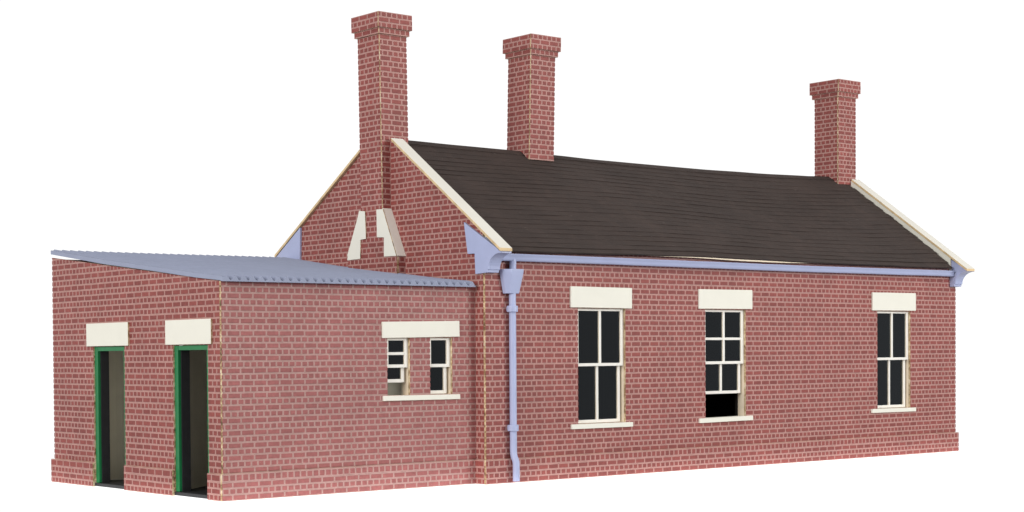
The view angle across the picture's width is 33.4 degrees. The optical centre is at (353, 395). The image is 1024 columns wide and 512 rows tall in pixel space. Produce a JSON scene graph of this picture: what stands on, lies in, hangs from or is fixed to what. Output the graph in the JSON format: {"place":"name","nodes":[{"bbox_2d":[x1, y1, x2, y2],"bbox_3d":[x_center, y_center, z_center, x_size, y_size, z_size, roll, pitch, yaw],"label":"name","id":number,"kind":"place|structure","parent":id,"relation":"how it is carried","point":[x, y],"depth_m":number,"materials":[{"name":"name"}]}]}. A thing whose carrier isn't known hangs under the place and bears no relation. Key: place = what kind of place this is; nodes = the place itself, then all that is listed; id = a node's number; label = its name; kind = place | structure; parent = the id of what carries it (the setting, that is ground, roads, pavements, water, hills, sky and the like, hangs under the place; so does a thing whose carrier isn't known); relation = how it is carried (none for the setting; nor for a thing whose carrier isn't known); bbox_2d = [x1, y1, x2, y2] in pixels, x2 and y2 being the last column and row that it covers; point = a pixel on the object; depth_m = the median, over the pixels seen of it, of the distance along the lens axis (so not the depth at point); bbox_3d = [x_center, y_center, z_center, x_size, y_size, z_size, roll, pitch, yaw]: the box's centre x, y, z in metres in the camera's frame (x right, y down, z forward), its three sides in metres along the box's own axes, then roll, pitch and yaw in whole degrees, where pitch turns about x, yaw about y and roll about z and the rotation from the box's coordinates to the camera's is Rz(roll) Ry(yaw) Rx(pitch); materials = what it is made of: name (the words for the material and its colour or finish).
{"place":"outdoors","nodes":[
{"label":"outdoors","id":0,"kind":"place"},
{"bbox_2d":[30,450,977,511],"bbox_3d":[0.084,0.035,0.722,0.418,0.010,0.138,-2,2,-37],"label":"ground","id":1,"kind":"structure","parent":0,"point":[503,497],"depth_m":0.63,"materials":[{"name":"white"}]},
{"bbox_2d":[0,0,1023,511],"label":"sky","id":2,"kind":"structure","parent":0,"point":[202,127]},
{"bbox_2d":[51,11,974,501],"bbox_3d":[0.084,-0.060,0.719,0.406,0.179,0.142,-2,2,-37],"label":"station building","id":3,"kind":"structure","parent":0,"point":[399,309],"depth_m":0.65,"materials":[{"name":"brick"}]},
{"bbox_2d":[382,321,459,400],"bbox_3d":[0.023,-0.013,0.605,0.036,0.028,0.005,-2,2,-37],"label":"window","id":4,"kind":"structure","parent":3,"relation":"in","point":[397,334],"depth_m":0.60,"materials":[{"name":"white stone"}]},
{"bbox_2d":[430,338,450,393],"bbox_3d":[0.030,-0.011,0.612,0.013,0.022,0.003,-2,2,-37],"label":"window","id":5,"kind":"structure","parent":3,"relation":"in","point":[440,377],"depth_m":0.61,"materials":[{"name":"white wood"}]},
{"bbox_2d":[570,286,632,428],"bbox_3d":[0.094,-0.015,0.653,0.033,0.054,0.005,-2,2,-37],"label":"window","id":6,"kind":"structure","parent":3,"relation":"in","point":[600,331],"depth_m":0.65,"materials":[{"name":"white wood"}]},
{"bbox_2d":[698,289,752,422],"bbox_3d":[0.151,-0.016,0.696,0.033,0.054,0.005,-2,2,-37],"label":"window","id":7,"kind":"structure","parent":3,"relation":"in","point":[724,329],"depth_m":0.70,"materials":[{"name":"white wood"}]},
{"bbox_2d":[871,292,915,412],"bbox_3d":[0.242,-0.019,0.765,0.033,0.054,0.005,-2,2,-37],"label":"window","id":8,"kind":"structure","parent":3,"relation":"in","point":[892,323],"depth_m":0.77,"materials":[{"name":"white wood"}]}
]}

